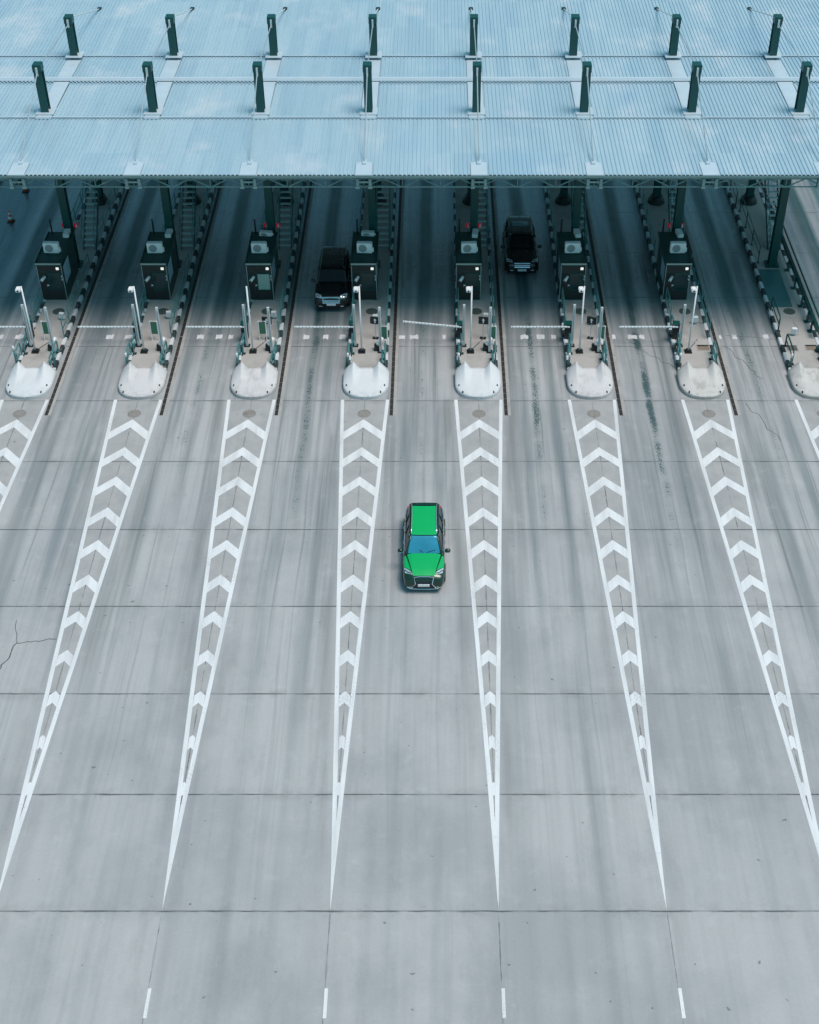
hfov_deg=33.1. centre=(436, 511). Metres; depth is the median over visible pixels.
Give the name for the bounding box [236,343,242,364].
guard hoop
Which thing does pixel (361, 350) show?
camera pole
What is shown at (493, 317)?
pipe railing
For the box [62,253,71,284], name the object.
window
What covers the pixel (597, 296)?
pipe railing
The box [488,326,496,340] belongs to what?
panel stand
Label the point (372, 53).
canopy mast
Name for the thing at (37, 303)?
pipe railing
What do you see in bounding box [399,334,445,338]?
worn stop marking
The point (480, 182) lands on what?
roof girder
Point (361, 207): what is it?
pipe railing
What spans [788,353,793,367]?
marker post
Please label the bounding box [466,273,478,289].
window
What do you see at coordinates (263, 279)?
window
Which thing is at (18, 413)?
manhole cover
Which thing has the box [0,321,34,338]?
barrier gate
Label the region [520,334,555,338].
worn stop marking
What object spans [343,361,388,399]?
island nose
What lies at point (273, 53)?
canopy mast
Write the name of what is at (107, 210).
pipe railing
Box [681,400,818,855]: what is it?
chevron marking
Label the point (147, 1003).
lane dash marking
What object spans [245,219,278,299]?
toll booth
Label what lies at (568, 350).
guard hoop
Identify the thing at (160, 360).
guard hoop
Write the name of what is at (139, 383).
island nose
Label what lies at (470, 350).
camera pole
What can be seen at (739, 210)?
pipe railing
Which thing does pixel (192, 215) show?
metal staircase
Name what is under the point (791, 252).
trench drain
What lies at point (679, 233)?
air conditioner
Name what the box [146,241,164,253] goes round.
air conditioner
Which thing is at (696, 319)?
junction box
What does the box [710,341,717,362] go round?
guard hoop
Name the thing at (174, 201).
pipe railing
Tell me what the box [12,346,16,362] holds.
marker post
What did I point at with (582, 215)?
metal staircase
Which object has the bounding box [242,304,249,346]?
light curtain post
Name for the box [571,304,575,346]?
light curtain post
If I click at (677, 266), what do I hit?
toll booth
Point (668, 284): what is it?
door
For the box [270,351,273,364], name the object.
guard hoop
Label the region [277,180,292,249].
metal staircase
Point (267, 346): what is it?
plate camera
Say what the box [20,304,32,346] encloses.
light curtain post
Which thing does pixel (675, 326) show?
barrier gate
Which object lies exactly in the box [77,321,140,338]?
barrier gate
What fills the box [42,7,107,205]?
canopy mast
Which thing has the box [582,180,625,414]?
trench drain
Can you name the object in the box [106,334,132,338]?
worn stop marking
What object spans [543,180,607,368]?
traffic island
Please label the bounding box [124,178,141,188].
roof girder
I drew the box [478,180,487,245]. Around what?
metal staircase
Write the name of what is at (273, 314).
junction box
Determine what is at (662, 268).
window
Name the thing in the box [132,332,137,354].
guard hoop
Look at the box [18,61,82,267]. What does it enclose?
canopy mast
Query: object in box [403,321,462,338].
barrier gate
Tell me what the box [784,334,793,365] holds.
guard hoop
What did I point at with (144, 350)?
camera pole
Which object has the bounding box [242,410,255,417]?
manhole cover
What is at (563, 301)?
pipe railing
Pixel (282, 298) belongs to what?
pipe railing
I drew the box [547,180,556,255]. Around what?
pipe railing
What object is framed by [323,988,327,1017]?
lane dash marking
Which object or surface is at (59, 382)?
trench drain
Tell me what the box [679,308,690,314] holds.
hatch cover
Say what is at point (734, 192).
pipe railing
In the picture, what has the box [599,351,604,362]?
guard hoop
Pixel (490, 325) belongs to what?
light curtain post
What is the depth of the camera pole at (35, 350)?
74.69 m
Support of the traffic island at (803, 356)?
on the road
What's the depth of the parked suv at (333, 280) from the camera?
79.65 m
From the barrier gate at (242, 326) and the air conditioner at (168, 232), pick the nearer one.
the barrier gate at (242, 326)
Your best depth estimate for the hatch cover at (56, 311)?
79.18 m
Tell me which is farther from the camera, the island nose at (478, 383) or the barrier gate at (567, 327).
the barrier gate at (567, 327)
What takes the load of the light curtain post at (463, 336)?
on the traffic island at (479, 357)
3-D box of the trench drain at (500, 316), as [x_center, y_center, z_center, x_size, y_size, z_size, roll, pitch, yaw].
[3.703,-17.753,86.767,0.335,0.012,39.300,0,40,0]
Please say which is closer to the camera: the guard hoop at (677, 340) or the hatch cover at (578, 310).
the guard hoop at (677, 340)
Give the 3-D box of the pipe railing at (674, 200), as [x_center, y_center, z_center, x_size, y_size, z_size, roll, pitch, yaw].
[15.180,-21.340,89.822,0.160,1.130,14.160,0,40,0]
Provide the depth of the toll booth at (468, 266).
79.32 m
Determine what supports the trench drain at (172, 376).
on the road
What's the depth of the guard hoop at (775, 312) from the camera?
77.77 m
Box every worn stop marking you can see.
[0,334,24,338]
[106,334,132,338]
[197,334,233,338]
[303,334,345,338]
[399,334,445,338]
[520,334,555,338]
[609,334,644,338]
[719,334,768,338]
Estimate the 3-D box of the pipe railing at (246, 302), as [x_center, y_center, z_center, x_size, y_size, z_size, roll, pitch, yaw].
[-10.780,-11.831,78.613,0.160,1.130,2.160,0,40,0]
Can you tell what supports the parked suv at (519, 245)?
on the road
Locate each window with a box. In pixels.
[47,273,63,289]
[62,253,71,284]
[152,273,166,289]
[167,254,173,284]
[256,273,270,289]
[272,256,275,285]
[361,273,374,289]
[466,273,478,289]
[558,258,560,285]
[569,273,583,289]
[660,253,665,283]
[673,273,687,289]
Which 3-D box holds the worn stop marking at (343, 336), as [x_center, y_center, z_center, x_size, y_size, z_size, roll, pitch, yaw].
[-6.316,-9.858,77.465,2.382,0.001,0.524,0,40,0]
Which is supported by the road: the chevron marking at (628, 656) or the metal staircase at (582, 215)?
the chevron marking at (628, 656)
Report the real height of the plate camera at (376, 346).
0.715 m
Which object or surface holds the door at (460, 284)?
in the toll booth at (468, 266)
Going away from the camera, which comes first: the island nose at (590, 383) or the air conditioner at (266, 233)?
the island nose at (590, 383)
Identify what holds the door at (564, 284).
in the toll booth at (572, 266)
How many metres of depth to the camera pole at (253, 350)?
75.02 m
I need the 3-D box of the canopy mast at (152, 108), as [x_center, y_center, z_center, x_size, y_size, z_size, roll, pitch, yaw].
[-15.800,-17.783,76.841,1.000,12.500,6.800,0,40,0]
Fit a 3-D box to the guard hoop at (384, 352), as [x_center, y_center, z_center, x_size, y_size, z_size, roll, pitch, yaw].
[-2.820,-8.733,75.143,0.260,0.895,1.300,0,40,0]
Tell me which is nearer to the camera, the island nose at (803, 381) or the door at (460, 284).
the island nose at (803, 381)
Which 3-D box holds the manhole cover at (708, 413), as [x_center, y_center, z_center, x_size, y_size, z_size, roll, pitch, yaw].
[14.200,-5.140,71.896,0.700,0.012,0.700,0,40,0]
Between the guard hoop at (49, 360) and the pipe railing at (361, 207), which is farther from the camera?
the pipe railing at (361, 207)
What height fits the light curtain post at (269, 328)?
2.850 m
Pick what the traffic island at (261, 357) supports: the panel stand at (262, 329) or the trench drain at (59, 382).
the panel stand at (262, 329)
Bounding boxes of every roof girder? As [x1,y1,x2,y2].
[9,178,26,188]
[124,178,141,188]
[240,178,256,188]
[355,178,371,188]
[471,178,487,188]
[586,178,602,188]
[701,178,718,188]
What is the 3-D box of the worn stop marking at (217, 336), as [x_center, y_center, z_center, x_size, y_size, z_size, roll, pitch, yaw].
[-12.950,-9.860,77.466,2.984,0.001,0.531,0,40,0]
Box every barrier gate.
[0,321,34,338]
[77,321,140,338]
[186,321,248,338]
[294,321,353,338]
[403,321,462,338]
[511,321,571,338]
[619,321,680,338]
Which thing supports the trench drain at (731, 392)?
on the road
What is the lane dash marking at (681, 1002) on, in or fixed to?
on the road
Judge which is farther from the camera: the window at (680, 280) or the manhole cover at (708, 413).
the window at (680, 280)
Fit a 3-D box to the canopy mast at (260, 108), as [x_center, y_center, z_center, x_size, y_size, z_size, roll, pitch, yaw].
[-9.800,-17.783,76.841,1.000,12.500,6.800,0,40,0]
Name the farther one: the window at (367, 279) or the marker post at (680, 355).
the window at (367, 279)
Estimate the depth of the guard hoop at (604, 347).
74.89 m
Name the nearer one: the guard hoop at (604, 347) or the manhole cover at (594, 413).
the manhole cover at (594, 413)
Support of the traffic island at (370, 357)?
on the road
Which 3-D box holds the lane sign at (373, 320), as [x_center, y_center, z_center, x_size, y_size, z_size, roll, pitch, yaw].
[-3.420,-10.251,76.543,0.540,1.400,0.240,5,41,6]
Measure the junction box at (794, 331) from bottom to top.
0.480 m
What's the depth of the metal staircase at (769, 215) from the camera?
84.79 m
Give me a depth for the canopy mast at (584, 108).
76.45 m
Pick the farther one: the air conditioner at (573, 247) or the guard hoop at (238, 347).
the air conditioner at (573, 247)
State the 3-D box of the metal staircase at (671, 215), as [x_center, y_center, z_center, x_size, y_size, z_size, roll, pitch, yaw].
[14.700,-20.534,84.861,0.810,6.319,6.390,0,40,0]
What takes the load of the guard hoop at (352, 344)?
on the traffic island at (370, 357)
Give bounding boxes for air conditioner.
[42,241,60,254]
[63,228,71,237]
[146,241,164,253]
[165,228,173,237]
[251,241,268,253]
[259,230,273,236]
[357,241,373,254]
[361,230,375,236]
[461,241,477,254]
[471,228,477,237]
[564,241,581,254]
[573,228,580,237]
[669,241,686,254]
[675,228,683,237]
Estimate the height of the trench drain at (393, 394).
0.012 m
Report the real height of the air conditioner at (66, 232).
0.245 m
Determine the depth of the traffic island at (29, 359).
80.54 m
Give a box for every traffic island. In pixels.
[18,180,124,370]
[128,180,216,369]
[236,180,306,368]
[346,180,396,368]
[453,180,497,367]
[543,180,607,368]
[633,180,717,369]
[723,180,818,369]
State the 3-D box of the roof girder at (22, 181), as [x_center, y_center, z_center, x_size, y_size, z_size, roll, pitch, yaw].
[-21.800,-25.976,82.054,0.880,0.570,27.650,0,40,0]
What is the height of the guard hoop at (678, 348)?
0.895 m
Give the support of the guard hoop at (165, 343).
on the traffic island at (149, 358)
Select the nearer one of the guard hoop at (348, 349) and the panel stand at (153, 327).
the guard hoop at (348, 349)
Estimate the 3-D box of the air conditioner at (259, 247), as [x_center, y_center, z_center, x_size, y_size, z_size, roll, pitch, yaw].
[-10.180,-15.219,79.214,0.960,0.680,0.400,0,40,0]
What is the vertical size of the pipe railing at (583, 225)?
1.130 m
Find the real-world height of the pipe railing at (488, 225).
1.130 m
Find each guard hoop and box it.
[15,343,24,361]
[22,332,28,354]
[48,351,55,367]
[51,341,59,365]
[126,343,133,362]
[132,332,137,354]
[159,351,165,365]
[162,341,168,365]
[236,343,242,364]
[241,332,245,354]
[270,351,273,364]
[272,341,277,365]
[346,343,351,364]
[351,332,354,354]
[383,341,387,364]
[460,332,463,354]
[494,341,497,364]
[565,343,570,364]
[567,332,572,354]
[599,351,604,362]
[601,341,607,363]
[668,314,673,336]
[674,343,681,365]
[675,332,680,352]
[709,351,715,362]
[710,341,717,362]
[768,296,780,331]
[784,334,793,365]
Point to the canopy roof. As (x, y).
(421, 124)
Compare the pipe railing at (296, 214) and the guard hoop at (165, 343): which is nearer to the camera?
the guard hoop at (165, 343)
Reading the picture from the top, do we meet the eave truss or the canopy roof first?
the canopy roof
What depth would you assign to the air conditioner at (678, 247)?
79.06 m
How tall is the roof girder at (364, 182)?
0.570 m
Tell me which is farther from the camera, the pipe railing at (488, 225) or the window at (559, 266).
the pipe railing at (488, 225)
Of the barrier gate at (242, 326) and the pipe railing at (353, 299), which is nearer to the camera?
the barrier gate at (242, 326)
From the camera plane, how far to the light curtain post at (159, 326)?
74.91 m
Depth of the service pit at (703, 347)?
76.27 m
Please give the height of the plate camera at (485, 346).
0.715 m
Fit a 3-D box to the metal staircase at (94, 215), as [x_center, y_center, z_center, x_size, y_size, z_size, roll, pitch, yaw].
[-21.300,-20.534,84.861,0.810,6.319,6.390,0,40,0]
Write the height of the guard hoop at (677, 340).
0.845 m
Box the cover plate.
[758,269,793,307]
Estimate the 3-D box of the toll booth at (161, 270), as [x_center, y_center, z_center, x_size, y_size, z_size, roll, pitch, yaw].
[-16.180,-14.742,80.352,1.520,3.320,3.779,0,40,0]
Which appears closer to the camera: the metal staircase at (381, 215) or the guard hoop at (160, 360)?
the guard hoop at (160, 360)
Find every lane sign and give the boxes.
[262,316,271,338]
[370,316,378,339]
[478,316,487,339]
[587,316,596,339]
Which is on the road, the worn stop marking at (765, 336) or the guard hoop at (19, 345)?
the worn stop marking at (765, 336)
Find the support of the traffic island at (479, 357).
on the road
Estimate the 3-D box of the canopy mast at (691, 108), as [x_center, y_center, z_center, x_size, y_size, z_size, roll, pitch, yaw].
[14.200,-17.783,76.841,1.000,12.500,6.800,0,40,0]
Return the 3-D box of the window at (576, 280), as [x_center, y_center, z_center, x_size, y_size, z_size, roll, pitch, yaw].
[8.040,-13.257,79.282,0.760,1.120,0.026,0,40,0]
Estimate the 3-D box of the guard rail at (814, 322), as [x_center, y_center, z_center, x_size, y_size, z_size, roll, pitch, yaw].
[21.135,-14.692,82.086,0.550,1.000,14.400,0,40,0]
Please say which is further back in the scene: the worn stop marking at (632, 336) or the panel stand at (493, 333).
the worn stop marking at (632, 336)
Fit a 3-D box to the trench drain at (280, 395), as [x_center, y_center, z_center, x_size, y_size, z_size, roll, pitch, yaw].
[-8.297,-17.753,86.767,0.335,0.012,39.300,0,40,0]
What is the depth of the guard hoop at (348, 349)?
75.01 m
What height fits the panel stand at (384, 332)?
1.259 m
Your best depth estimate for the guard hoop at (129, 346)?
75.08 m
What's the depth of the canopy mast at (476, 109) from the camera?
76.42 m
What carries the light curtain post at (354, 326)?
on the traffic island at (370, 357)
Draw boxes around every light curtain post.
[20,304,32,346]
[44,307,57,352]
[131,304,141,346]
[155,307,164,352]
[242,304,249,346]
[266,307,272,352]
[352,304,357,346]
[378,307,383,352]
[462,304,465,346]
[486,307,491,352]
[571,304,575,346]
[595,307,602,352]
[679,304,686,346]
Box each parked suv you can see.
[311,245,351,307]
[397,502,450,589]
[501,215,541,272]
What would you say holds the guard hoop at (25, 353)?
on the traffic island at (29, 359)
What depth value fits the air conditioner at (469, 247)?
79.05 m
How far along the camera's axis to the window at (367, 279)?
79.28 m
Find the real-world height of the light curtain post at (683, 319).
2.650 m
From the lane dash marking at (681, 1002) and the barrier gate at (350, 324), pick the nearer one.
the lane dash marking at (681, 1002)
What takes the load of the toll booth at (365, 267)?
on the traffic island at (370, 357)
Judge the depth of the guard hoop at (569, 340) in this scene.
75.73 m
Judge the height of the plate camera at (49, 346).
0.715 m
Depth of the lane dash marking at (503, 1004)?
46.31 m
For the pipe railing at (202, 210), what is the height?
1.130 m
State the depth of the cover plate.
81.11 m
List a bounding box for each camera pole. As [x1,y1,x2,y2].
[15,286,39,353]
[128,286,148,353]
[246,286,256,353]
[353,286,365,353]
[466,286,473,353]
[575,286,584,353]
[684,286,697,353]
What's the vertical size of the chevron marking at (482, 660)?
0.003 m
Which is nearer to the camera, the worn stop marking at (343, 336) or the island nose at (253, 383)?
the island nose at (253, 383)
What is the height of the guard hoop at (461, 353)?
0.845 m
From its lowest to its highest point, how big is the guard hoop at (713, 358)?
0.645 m
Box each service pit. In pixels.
[696,344,710,350]
[804,344,816,350]
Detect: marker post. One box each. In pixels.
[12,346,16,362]
[677,353,681,366]
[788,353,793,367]
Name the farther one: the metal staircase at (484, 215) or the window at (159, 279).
the metal staircase at (484, 215)
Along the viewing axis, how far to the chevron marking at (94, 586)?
61.79 m
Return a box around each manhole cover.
[13,410,25,417]
[128,410,140,417]
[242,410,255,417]
[357,410,370,417]
[472,410,485,417]
[587,410,600,417]
[702,410,715,417]
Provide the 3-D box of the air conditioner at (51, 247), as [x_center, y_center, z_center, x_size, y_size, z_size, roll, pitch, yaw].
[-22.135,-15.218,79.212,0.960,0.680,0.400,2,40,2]
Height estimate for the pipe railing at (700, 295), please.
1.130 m
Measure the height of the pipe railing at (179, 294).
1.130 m
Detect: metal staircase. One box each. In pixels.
[80,180,99,249]
[179,180,196,249]
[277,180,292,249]
[376,180,389,249]
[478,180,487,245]
[571,180,585,244]
[667,180,684,233]
[764,180,782,249]
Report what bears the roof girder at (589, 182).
attached to the canopy mast at (563, 197)
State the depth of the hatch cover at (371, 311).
79.09 m
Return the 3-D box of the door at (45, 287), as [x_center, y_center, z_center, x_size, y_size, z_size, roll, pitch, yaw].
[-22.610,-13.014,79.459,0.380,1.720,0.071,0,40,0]
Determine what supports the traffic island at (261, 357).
on the road
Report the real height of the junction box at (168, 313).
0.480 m
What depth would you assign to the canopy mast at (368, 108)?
76.45 m
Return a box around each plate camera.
[47,337,56,350]
[156,337,165,350]
[265,337,274,350]
[374,337,383,350]
[483,337,492,350]
[591,338,601,350]
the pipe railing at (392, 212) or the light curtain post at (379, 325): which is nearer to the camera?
the light curtain post at (379, 325)
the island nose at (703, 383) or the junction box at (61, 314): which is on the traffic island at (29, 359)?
the junction box at (61, 314)
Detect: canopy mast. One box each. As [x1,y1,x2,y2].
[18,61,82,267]
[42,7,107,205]
[133,61,181,267]
[151,7,201,205]
[247,61,280,267]
[259,7,293,205]
[359,61,379,267]
[365,7,386,205]
[462,7,481,205]
[467,61,484,231]
[555,7,584,205]
[571,61,595,231]
[647,7,693,205]
[672,61,709,231]
[740,7,801,205]
[764,61,818,267]
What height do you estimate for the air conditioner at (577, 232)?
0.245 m
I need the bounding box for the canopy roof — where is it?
[0,0,818,177]
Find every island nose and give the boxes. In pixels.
[6,361,56,399]
[118,361,167,399]
[231,361,278,399]
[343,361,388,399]
[455,361,500,399]
[566,361,612,399]
[676,361,725,399]
[787,361,818,399]
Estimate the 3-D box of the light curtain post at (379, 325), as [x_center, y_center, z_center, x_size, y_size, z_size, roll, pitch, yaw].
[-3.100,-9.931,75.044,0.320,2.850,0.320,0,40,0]
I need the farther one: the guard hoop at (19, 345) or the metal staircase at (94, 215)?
the metal staircase at (94, 215)
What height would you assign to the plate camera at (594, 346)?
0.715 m
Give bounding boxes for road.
[0,180,818,1023]
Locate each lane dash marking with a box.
[143,988,151,1017]
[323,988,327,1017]
[501,988,505,1017]
[678,988,685,1017]
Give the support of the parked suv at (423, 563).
on the road
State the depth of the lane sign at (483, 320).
76.25 m
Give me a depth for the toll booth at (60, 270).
79.63 m
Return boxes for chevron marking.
[0,400,48,510]
[0,400,161,889]
[162,400,275,908]
[330,400,388,908]
[454,400,502,910]
[568,400,666,908]
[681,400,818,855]
[795,400,818,458]
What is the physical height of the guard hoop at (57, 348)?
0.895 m
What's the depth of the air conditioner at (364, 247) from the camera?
79.06 m
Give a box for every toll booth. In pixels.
[34,219,78,299]
[140,219,178,299]
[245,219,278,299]
[350,219,378,299]
[455,219,481,299]
[556,219,586,299]
[656,219,692,299]
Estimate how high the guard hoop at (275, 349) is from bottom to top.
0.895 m
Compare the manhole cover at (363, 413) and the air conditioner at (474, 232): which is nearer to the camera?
the manhole cover at (363, 413)
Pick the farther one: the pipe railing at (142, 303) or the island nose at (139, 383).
the pipe railing at (142, 303)
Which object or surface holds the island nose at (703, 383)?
on the road
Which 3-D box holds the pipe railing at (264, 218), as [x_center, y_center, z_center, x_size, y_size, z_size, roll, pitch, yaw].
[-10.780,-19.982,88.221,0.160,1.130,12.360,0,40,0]
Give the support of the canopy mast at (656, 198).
on the traffic island at (700, 330)
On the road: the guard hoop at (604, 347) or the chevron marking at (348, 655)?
the chevron marking at (348, 655)
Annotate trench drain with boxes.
[45,180,132,414]
[160,180,224,414]
[275,180,314,414]
[390,180,404,414]
[490,180,510,414]
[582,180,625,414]
[671,181,740,414]
[759,180,818,333]
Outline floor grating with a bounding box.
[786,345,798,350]
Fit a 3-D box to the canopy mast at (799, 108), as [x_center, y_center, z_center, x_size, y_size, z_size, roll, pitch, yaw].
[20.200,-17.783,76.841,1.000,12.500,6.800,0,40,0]
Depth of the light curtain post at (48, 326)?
74.94 m
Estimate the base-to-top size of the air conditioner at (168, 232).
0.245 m
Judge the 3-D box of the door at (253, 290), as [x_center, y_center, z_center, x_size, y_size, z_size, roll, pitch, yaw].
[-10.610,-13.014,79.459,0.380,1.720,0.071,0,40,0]
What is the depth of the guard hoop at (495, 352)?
74.91 m
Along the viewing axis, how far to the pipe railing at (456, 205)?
87.02 m
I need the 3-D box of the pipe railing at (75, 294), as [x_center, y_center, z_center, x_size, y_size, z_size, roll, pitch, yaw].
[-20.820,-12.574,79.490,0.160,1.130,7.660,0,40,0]
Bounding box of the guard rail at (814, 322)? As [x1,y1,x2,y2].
[768,201,818,332]
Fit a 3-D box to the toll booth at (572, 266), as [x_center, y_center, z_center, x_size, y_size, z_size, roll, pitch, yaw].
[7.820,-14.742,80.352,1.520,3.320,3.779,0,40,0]
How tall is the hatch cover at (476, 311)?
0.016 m
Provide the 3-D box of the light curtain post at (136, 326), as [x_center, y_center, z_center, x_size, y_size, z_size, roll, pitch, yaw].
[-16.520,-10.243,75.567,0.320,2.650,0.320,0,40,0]
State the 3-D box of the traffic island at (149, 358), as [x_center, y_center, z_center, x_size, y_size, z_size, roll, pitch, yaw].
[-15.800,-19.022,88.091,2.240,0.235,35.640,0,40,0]
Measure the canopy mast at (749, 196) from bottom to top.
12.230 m
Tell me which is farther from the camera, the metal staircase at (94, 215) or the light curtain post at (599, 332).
the metal staircase at (94, 215)
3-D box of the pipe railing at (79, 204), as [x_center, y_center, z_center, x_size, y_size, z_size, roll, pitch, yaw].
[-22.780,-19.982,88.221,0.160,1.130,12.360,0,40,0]
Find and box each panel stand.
[40,321,48,339]
[149,321,159,339]
[257,321,266,339]
[381,326,387,344]
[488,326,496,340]
[596,326,605,343]
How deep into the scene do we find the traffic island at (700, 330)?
79.70 m
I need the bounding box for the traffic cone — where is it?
[7,210,14,222]
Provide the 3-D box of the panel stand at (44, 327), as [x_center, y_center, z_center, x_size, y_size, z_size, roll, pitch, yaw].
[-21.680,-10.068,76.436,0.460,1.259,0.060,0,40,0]
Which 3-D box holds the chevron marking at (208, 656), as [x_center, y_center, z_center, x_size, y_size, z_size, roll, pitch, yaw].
[-9.800,4.145,60.955,2.568,0.003,31.200,0,40,0]
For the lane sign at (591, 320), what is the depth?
76.24 m
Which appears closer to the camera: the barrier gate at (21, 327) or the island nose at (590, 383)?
the island nose at (590, 383)
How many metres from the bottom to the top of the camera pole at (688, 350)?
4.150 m
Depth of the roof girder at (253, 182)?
71.58 m
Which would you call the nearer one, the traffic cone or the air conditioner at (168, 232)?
the air conditioner at (168, 232)
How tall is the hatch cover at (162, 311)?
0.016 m
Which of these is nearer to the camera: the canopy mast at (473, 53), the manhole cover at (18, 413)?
the manhole cover at (18, 413)
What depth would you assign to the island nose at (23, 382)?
73.50 m
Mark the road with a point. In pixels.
(246, 924)
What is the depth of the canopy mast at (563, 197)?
82.62 m
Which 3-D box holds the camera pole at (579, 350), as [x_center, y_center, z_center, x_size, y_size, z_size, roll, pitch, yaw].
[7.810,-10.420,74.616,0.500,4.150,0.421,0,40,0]
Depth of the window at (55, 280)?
79.28 m
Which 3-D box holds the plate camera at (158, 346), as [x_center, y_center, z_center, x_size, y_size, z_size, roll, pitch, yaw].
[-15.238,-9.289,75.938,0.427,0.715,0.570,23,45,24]
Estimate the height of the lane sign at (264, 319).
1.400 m
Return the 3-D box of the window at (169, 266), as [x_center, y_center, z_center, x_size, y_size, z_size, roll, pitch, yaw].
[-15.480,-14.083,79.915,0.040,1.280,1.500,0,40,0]
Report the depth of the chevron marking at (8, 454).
69.57 m
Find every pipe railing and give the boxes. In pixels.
[32,287,44,322]
[61,253,90,337]
[63,180,89,231]
[96,180,121,246]
[138,287,148,323]
[161,180,181,231]
[169,253,190,338]
[194,180,212,245]
[245,287,251,322]
[260,181,273,229]
[277,253,289,337]
[292,181,303,246]
[351,287,355,320]
[358,185,364,231]
[385,253,389,328]
[390,180,394,245]
[455,181,456,231]
[457,287,459,314]
[485,189,488,246]
[488,253,494,326]
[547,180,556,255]
[561,287,565,321]
[581,201,587,245]
[588,253,602,326]
[665,287,671,321]
[666,182,685,231]
[691,253,710,338]
[729,180,737,207]
[738,195,760,262]
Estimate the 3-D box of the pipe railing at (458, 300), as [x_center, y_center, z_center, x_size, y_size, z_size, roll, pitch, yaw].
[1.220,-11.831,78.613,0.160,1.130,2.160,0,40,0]
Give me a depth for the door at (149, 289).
79.51 m
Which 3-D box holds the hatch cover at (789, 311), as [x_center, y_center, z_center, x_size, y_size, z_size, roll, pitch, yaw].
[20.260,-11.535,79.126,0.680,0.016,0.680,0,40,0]
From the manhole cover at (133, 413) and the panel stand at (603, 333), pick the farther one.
the panel stand at (603, 333)
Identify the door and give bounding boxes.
[39,273,50,298]
[144,273,153,298]
[248,273,257,298]
[353,273,360,298]
[458,273,463,298]
[561,273,568,298]
[664,273,673,298]
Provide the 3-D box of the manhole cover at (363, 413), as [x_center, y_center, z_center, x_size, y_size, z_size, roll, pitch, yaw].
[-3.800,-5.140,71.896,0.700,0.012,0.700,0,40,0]
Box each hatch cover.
[53,308,64,314]
[158,308,168,314]
[261,308,272,314]
[366,308,377,314]
[470,308,481,314]
[575,308,585,314]
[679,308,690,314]
[783,308,794,314]
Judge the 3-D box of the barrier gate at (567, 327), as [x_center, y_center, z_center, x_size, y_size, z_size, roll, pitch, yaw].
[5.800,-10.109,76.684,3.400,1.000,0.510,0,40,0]
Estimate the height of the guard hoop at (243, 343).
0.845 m
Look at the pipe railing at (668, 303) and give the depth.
78.48 m
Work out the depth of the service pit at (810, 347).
76.27 m
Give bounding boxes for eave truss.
[0,178,817,187]
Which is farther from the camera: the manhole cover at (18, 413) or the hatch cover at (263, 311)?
the hatch cover at (263, 311)
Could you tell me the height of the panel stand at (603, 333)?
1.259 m
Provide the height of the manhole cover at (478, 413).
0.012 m
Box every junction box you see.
[59,307,73,319]
[166,305,174,318]
[271,311,281,318]
[690,310,699,323]
[791,321,798,335]
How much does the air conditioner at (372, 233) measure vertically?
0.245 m
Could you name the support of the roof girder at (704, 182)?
attached to the canopy mast at (656, 198)
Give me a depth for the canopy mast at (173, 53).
82.50 m
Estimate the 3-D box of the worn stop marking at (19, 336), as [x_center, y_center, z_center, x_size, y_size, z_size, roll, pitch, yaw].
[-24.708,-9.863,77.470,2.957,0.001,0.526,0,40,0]
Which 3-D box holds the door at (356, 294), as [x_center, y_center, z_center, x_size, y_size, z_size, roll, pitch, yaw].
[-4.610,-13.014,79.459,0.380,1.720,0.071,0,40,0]
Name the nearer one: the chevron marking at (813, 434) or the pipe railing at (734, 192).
the chevron marking at (813, 434)
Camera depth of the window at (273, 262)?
79.83 m
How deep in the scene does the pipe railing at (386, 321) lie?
79.11 m

